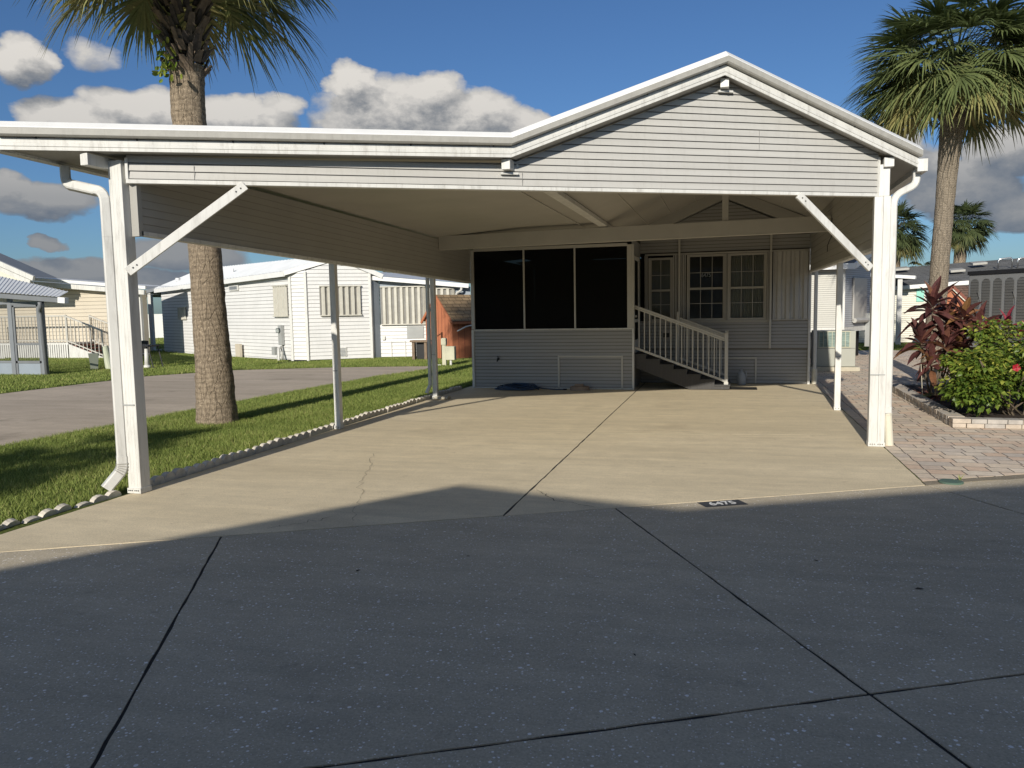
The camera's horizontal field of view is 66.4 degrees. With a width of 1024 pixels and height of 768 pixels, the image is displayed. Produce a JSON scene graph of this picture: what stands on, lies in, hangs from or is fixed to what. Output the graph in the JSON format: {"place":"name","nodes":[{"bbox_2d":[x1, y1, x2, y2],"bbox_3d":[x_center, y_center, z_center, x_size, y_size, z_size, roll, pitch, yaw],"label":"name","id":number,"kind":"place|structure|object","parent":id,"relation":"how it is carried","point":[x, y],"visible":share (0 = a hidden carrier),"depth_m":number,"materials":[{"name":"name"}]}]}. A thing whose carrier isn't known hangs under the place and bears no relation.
{"place":"outdoors","nodes":[
{"label":"outdoors","id":0,"kind":"place"},
{"bbox_2d":[0,366,427,445],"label":"neighbour driveway","id":1,"kind":"structure","parent":0,"point":[30,414],"depth_m":15.66,"materials":[{"name":"concrete"}]},
{"bbox_2d":[0,383,924,551],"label":"driveway","id":2,"kind":"structure","parent":0,"point":[468,452],"depth_m":7.96,"materials":[{"name":"concrete"}]},
{"bbox_2d":[0,51,927,493],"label":"carport","id":3,"kind":"object","parent":2,"relation":"on","point":[630,163],"visible":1,"depth_m":8.01,"materials":[{"name":"white metal"}]},
{"bbox_2d":[494,383,566,390],"bbox_3d":[0.353,0.057,15.492,1.466,0.130,0.474,0,6,15],"label":"garden hose","id":4,"kind":"object","parent":2,"relation":"on","point":[522,386],"visible":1,"depth_m":15.49,"materials":[{"name":"black rubber"}]},
{"bbox_2d":[570,386,589,390],"bbox_3d":[1.325,0.082,15.295,0.380,0.077,0.297,0,6,15],"label":"stepping stone","id":5,"kind":"object","parent":2,"relation":"on","point":[579,388],"visible":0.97,"depth_m":15.18,"materials":[{"name":"beige concrete"}]},
{"bbox_2d":[470,195,817,389],"bbox_3d":[3.937,-2.359,20.317,7.000,3.892,11.270,0,6,15],"label":"park home","id":6,"kind":"object","parent":2,"relation":"on","point":[558,316],"visible":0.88,"depth_m":15.71,"materials":[{"name":"grey plastic"}]},
{"bbox_2d":[634,255,638,352],"bbox_3d":[2.501,-1.590,15.647,0.065,1.900,0.900,0,6,15],"label":"screen door","id":7,"kind":"structure","parent":6,"relation":"in","point":[636,259],"depth_m":15.72,"materials":[{"name":"white metal"}]},
{"bbox_2d":[648,257,672,320],"bbox_3d":[3.097,-1.965,16.275,0.505,1.305,0.082,0,6,15],"label":"window","id":8,"kind":"structure","parent":6,"relation":"in","point":[660,270],"depth_m":16.29,"materials":[{"name":"plastic"}]},
{"bbox_2d":[687,254,725,320],"bbox_3d":[3.981,-1.977,16.031,0.780,1.345,0.083,0,6,15],"label":"window","id":9,"kind":"structure","parent":6,"relation":"in","point":[691,315],"depth_m":16.04,"materials":[{"name":"plastic"}]},
{"bbox_2d":[727,252,766,319],"bbox_3d":[4.753,-1.970,15.819,0.760,1.345,0.082,0,6,15],"label":"window","id":10,"kind":"structure","parent":6,"relation":"in","point":[747,272],"depth_m":15.84,"materials":[{"name":"plastic"}]},
{"bbox_2d":[634,305,729,388],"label":"entry stairs","id":11,"kind":"structure","parent":2,"relation":"on","point":[677,372],"depth_m":15.13,"materials":[{"name":"grey"}]},
{"bbox_2d":[737,369,746,384],"bbox_3d":[4.635,-0.141,15.798,0.160,0.310,0.161,-3,6,-24],"label":"water jug","id":12,"kind":"object","parent":2,"relation":"on","point":[741,377],"visible":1,"depth_m":15.75,"materials":[{"name":"grey plastic"}]},
{"bbox_2d":[730,387,756,389],"bbox_3d":[4.451,0.083,15.049,0.500,0.013,0.380,0,6,15],"label":"door mat","id":13,"kind":"object","parent":2,"relation":"on","point":[743,388],"depth_m":14.95,"materials":[{"name":"rubber"}]},
{"bbox_2d":[0,323,925,534],"bbox_3d":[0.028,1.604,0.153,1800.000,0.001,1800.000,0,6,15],"label":"ground","id":14,"kind":"structure","parent":0,"point":[73,509],"depth_m":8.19,"materials":[{"name":"green plant"}]},
{"bbox_2d":[0,518,19,529],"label":"edging block","id":15,"kind":"object","parent":14,"relation":"on","point":[9,522],"depth_m":6.05,"materials":[{"name":"concrete"}]},
{"bbox_2d":[0,276,68,374],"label":"screen porch","id":16,"kind":"object","parent":14,"relation":"on","point":[15,365],"visible":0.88,"depth_m":21.77,"materials":[{"name":"white"}]},
{"bbox_2d":[11,304,41,374],"bbox_3d":[-13.517,-1.236,21.823,0.920,1.980,0.040,0,6,15],"label":"door","id":17,"kind":"structure","parent":16,"relation":"in","point":[13,306],"depth_m":21.83,"materials":[{"name":"white"}]},
{"bbox_2d":[21,503,71,523],"bbox_3d":[-3.789,1.063,6.381,0.048,0.082,0.465,15,10,12],"label":"edging block","id":18,"kind":"object","parent":14,"relation":"on","point":[59,508],"depth_m":6.36,"materials":[{"name":"concrete"}]},
{"bbox_2d":[0,315,107,358],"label":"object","id":19,"kind":"structure","parent":14,"relation":"on","point":[73,352],"depth_m":30.52,"materials":[{"name":"white metal"}]},
{"bbox_2d":[0,253,171,356],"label":"mobile home","id":20,"kind":"object","parent":14,"relation":"on","point":[85,300],"visible":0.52,"depth_m":31.52,"materials":[{"name":"beige"}]},
{"bbox_2d":[88,353,98,368],"bbox_3d":[-12.693,-0.680,23.746,0.283,0.500,0.283,-4,6,-29],"label":"planter bin","id":21,"kind":"object","parent":14,"relation":"on","point":[93,359],"visible":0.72,"depth_m":23.64,"materials":[{"name":"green plastic"}]},
{"bbox_2d":[74,490,120,507],"bbox_3d":[-3.622,1.014,6.850,0.048,0.082,0.465,8,10,18],"label":"edging block","id":22,"kind":"object","parent":14,"relation":"on","point":[106,496],"depth_m":6.84,"materials":[{"name":"concrete"}]},
{"bbox_2d":[101,346,110,368],"bbox_3d":[-12.201,-0.779,23.601,0.336,0.748,0.230,0,6,15],"label":"leaning tube","id":23,"kind":"object","parent":14,"relation":"on","point":[106,353],"visible":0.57,"depth_m":23.51,"materials":[{"name":"plastic"}]},
{"bbox_2d":[0,337,286,392],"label":"grass","id":24,"kind":"structure","parent":14,"relation":"on","point":[64,371],"depth_m":23.21,"materials":[{"name":"green plant"}]},
{"bbox_2d":[142,341,149,362],"bbox_3d":[-11.677,-0.935,24.494,0.484,0.832,0.420,0,6,15],"label":"patio chair","id":25,"kind":"object","parent":14,"relation":"on","point":[145,343],"visible":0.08,"depth_m":24.61,"materials":[{"name":"black metal"}]},
{"bbox_2d":[144,349,150,368],"bbox_3d":[-11.099,-0.766,23.768,0.190,0.610,0.200,0,6,15],"label":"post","id":26,"kind":"object","parent":14,"relation":"on","point":[146,360],"visible":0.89,"depth_m":23.72,"materials":[{"name":"white plastic"}]},
{"bbox_2d":[142,345,163,367],"bbox_3d":[-11.064,-0.828,23.856,0.651,0.723,0.500,0,6,15],"label":"patio table","id":27,"kind":"object","parent":14,"relation":"on","point":[147,346],"visible":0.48,"depth_m":23.62,"materials":[{"name":"black metal"}]},
{"bbox_2d":[146,287,164,350],"bbox_3d":[-15.040,-3.395,39.178,2.600,3.070,8.100,0,6,15],"label":"carport","id":28,"kind":"object","parent":14,"relation":"on","point":[150,293],"visible":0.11,"depth_m":35.57,"materials":[{"name":"white metal"}]},
{"bbox_2d":[148,314,163,337],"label":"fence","id":29,"kind":"object","parent":14,"relation":"on","point":[158,322],"depth_m":55.47,"materials":[{"name":"white plastic"}]},
{"bbox_2d":[150,468,185,486],"bbox_3d":[-3.382,0.915,7.566,0.060,0.097,0.600,0,8,15],"label":"edging block","id":30,"kind":"object","parent":14,"relation":"on","point":[173,474],"depth_m":7.61,"materials":[{"name":"concrete"}]},
{"bbox_2d":[12,0,339,425],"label":"palm tree","id":31,"kind":"object","parent":14,"relation":"on","point":[181,31],"visible":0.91,"depth_m":11.34,"materials":[{"name":"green plant"}]},
{"bbox_2d":[183,458,222,475],"bbox_3d":[-3.218,0.861,8.149,0.060,0.097,0.600,2,6,15],"label":"edging block","id":32,"kind":"object","parent":14,"relation":"on","point":[200,467],"depth_m":8.11,"materials":[{"name":"concrete"}]},
{"bbox_2d":[219,449,254,463],"bbox_3d":[-3.064,0.801,8.735,0.060,0.097,0.600,3,4,15],"label":"edging block","id":33,"kind":"object","parent":14,"relation":"on","point":[232,456],"depth_m":8.66,"materials":[{"name":"concrete"}]},
{"bbox_2d":[235,344,241,356],"bbox_3d":[-10.137,-1.229,29.016,0.094,0.520,0.374,-6,8,-44],"label":"leaning board","id":34,"kind":"object","parent":14,"relation":"on","point":[238,350],"visible":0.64,"depth_m":28.91,"materials":[{"name":"beige"}]},
{"bbox_2d":[252,438,283,453],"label":"edging block","id":35,"kind":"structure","parent":14,"relation":"on","point":[271,444],"depth_m":9.30,"materials":[{"name":"concrete"}]},
{"bbox_2d":[282,432,309,444],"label":"edging block","id":36,"kind":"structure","parent":14,"relation":"on","point":[295,437],"depth_m":9.86,"materials":[{"name":"concrete"}]},
{"bbox_2d":[154,259,469,360],"bbox_3d":[-8.947,-2.871,29.921,16.273,3.695,6.306,1,6,24],"label":"mobile home","id":37,"kind":"object","parent":14,"relation":"on","point":[279,310],"visible":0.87,"depth_m":26.93,"materials":[{"name":"white"}]},
{"bbox_2d":[228,285,238,290],"bbox_3d":[-10.392,-3.580,29.170,0.036,0.200,0.800,-6,8,-43],"label":"high window","id":38,"kind":"structure","parent":37,"relation":"in","point":[232,287],"depth_m":29.12,"materials":[{"name":"white glass"}]},
{"bbox_2d":[307,425,331,436],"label":"edging block","id":39,"kind":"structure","parent":14,"relation":"on","point":[320,430],"depth_m":10.45,"materials":[{"name":"concrete"}]},
{"bbox_2d":[330,418,352,429],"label":"edging block","id":40,"kind":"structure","parent":14,"relation":"on","point":[347,421],"depth_m":11.15,"materials":[{"name":"concrete"}]},
{"bbox_2d":[351,412,370,422],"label":"edging block","id":41,"kind":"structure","parent":14,"relation":"on","point":[361,417],"depth_m":11.65,"materials":[{"name":"concrete"}]},
{"bbox_2d":[369,408,386,417],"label":"edging block","id":42,"kind":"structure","parent":14,"relation":"on","point":[374,413],"depth_m":12.19,"materials":[{"name":"concrete"}]},
{"bbox_2d":[385,403,401,412],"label":"edging block","id":43,"kind":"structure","parent":14,"relation":"on","point":[393,407],"depth_m":12.73,"materials":[{"name":"concrete"}]},
{"bbox_2d":[402,399,415,407],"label":"edging block","id":44,"kind":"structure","parent":14,"relation":"on","point":[408,402],"depth_m":13.39,"materials":[{"name":"concrete"}]},
{"bbox_2d":[410,340,427,359],"bbox_3d":[-3.003,-1.118,25.750,0.620,0.650,0.350,0,6,15],"label":"wooden stand","id":45,"kind":"object","parent":14,"relation":"on","point":[419,348],"visible":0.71,"depth_m":25.74,"materials":[{"name":"brown wood"}]},
{"bbox_2d":[415,395,428,402],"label":"edging block","id":46,"kind":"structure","parent":14,"relation":"on","point":[422,398],"depth_m":13.94,"materials":[{"name":"concrete"}]},
{"bbox_2d":[441,338,446,364],"bbox_3d":[-1.978,-0.938,22.839,0.150,0.810,0.130,0,6,15],"label":"utility post","id":47,"kind":"object","parent":14,"relation":"on","point":[444,344],"visible":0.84,"depth_m":22.80,"materials":[{"name":"beige plastic"}]},
{"bbox_2d":[439,389,451,395],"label":"edging block","id":48,"kind":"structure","parent":14,"relation":"on","point":[445,391],"depth_m":15.09,"materials":[{"name":"concrete"}]},
{"bbox_2d":[420,295,471,358],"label":"garden shed","id":49,"kind":"structure","parent":14,"relation":"on","point":[453,313],"depth_m":25.79,"materials":[{"name":"red paint"}]},
{"bbox_2d":[445,346,455,365],"bbox_3d":[-1.823,-0.817,22.803,0.360,0.570,0.160,0,6,15],"label":"utility box","id":50,"kind":"object","parent":14,"relation":"on","point":[450,353],"visible":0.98,"depth_m":22.71,"materials":[{"name":"beige metal"}]},
{"bbox_2d":[449,386,461,391],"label":"edging block","id":51,"kind":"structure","parent":14,"relation":"on","point":[455,388],"depth_m":15.68,"materials":[{"name":"concrete"}]},
{"bbox_2d":[870,275,915,344],"bbox_3d":[14.238,-3.050,31.386,2.805,2.820,3.650,0,6,15],"label":"carport","id":52,"kind":"object","parent":14,"relation":"on","point":[899,279],"visible":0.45,"depth_m":29.41,"materials":[{"name":"white metal"}]},
{"bbox_2d":[896,200,931,266],"bbox_3d":[17.685,-5.322,36.273,3.178,6.281,3.087,-5,7,-38],"label":"palm tree","id":53,"kind":"object","parent":14,"relation":"on","point":[908,244],"visible":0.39,"depth_m":35.40,"materials":[{"name":"green plant"}]},
{"bbox_2d":[908,261,929,266],"bbox_3d":[19.293,-3.980,36.450,2.847,3.513,2.747,0,6,15],"label":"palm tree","id":54,"kind":"object","parent":14,"relation":"on","point":[926,263],"visible":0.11,"depth_m":36.45,"materials":[{"name":"green plant"}]},
{"bbox_2d":[859,257,1023,342],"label":"mobile home","id":55,"kind":"object","parent":14,"relation":"on","point":[911,288],"visible":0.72,"depth_m":31.35,"materials":[{"name":"beige"}]},
{"bbox_2d":[927,200,999,262],"bbox_3d":[22.982,-5.985,39.959,3.213,6.724,3.315,0,6,15],"label":"palm tree","id":56,"kind":"object","parent":14,"relation":"on","point":[966,237],"visible":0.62,"depth_m":39.14,"materials":[{"name":"green plant"}]},
{"bbox_2d":[0,478,1023,767],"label":"road","id":57,"kind":"structure","parent":0,"point":[752,634],"depth_m":3.79,"materials":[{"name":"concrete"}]},
{"bbox_2d":[697,500,747,506],"bbox_3d":[1.710,0.970,6.356,0.368,0.005,0.159,-2,6,-11],"label":"painted number panel","id":58,"kind":"object","parent":57,"relation":"on","point":[721,503],"visible":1,"depth_m":6.34,"materials":[{"name":"paint"}]},
{"bbox_2d":[0,0,1023,313],"label":"sky","id":59,"kind":"structure","parent":0,"point":[427,65],"materials":[{"name":"blue"}]},
{"bbox_2d":[858,342,920,349],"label":"grass","id":60,"kind":"structure","parent":0,"point":[895,347],"depth_m":28.24,"materials":[{"name":"green plant"}]},
{"bbox_2d":[810,350,1023,480],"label":"paver patio","id":61,"kind":"structure","parent":0,"point":[926,446],"depth_m":9.26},
{"bbox_2d":[810,330,859,370],"bbox_3d":[7.764,-0.823,18.970,1.120,0.954,1.030,0,6,15],"label":"air conditioner","id":62,"kind":"object","parent":61,"relation":"on","point":[825,360],"visible":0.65,"depth_m":18.59,"materials":[{"name":"beige metal"}]},
{"bbox_2d":[810,249,871,357],"bbox_3d":[9.154,-2.478,23.092,3.591,3.416,2.365,0,6,15],"label":"mobile home","id":63,"kind":"object","parent":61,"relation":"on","point":[856,296],"visible":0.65,"depth_m":22.40,"materials":[{"name":"grey"}]},
{"bbox_2d":[840,0,1023,381],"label":"palm tree","id":64,"kind":"object","parent":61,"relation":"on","point":[910,96],"visible":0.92,"depth_m":14.82,"materials":[{"name":"green plant"}]},
{"bbox_2d":[892,383,1023,428],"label":"planter wall","id":65,"kind":"structure","parent":61,"relation":"on","point":[948,416],"depth_m":10.35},
{"bbox_2d":[904,385,1023,417],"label":"planter soil","id":66,"kind":"structure","parent":65,"relation":"in","point":[994,413],"depth_m":11.09,"materials":[{"name":"brown soil"}]},
{"bbox_2d":[908,386,951,401],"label":"mulch chips","id":67,"kind":"object","parent":66,"relation":"on","point":[925,392],"visible":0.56,"depth_m":12.57,"materials":[{"name":"brown wood"}]},
{"bbox_2d":[893,276,1008,396],"bbox_3d":[7.043,-0.758,12.445,1.855,1.950,1.075,0,6,15],"label":"ti plant","id":68,"kind":"object","parent":66,"relation":"on","point":[949,332],"visible":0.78,"depth_m":12.41,"materials":[{"name":"red plant"}]},
{"bbox_2d":[920,372,1013,398],"bbox_3d":[6.489,-0.032,11.109,1.197,0.522,1.244,-4,6,-26],"label":"feathery plant","id":69,"kind":"object","parent":66,"relation":"on","point":[943,384],"visible":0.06,"depth_m":11.26,"materials":[{"name":"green plant"}]},
{"bbox_2d":[934,339,1023,416],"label":"hibiscus shrub","id":70,"kind":"object","parent":66,"relation":"on","point":[977,372],"visible":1,"depth_m":10.27,"materials":[{"name":"green plant"}]},
{"bbox_2d":[961,315,1023,391],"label":"hibiscus shrub","id":71,"kind":"object","parent":66,"relation":"on","point":[989,335],"visible":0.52,"depth_m":11.42,"materials":[{"name":"green plant"}]},
{"bbox_2d":[971,344,1021,387],"bbox_3d":[7.034,-0.275,11.146,1.488,0.606,1.372,0,6,15],"label":"feathery plant","id":72,"kind":"object","parent":66,"relation":"on","point":[1012,359],"visible":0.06,"depth_m":10.96,"materials":[{"name":"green plant"}]},
{"bbox_2d":[978,305,1023,388],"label":"ti plant","id":73,"kind":"object","parent":66,"relation":"on","point":[1008,316],"visible":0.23,"depth_m":12.25,"materials":[{"name":"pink plant"}]},
{"bbox_2d":[947,285,968,350],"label":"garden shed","id":74,"kind":"structure","parent":61,"relation":"on","point":[964,290],"depth_m":24.86,"materials":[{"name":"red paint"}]},
{"bbox_2d":[967,268,1023,347],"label":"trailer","id":75,"kind":"object","parent":61,"relation":"on","point":[1002,290],"visible":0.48,"depth_m":20.84,"materials":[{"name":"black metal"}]},
{"bbox_2d":[922,474,1023,485],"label":"road edge strip","id":76,"kind":"object","parent":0,"point":[980,479],"visible":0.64,"depth_m":7.07,"materials":[{"name":"beige concrete"}]},
{"bbox_2d":[938,479,963,484],"bbox_3d":[3.902,0.868,6.953,0.200,0.016,0.200,0,6,15],"label":"valve lid","id":77,"kind":"object","parent":76,"relation":"on","point":[951,481],"visible":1,"depth_m":6.92,"materials":[{"name":"teal plastic"}]}
]}

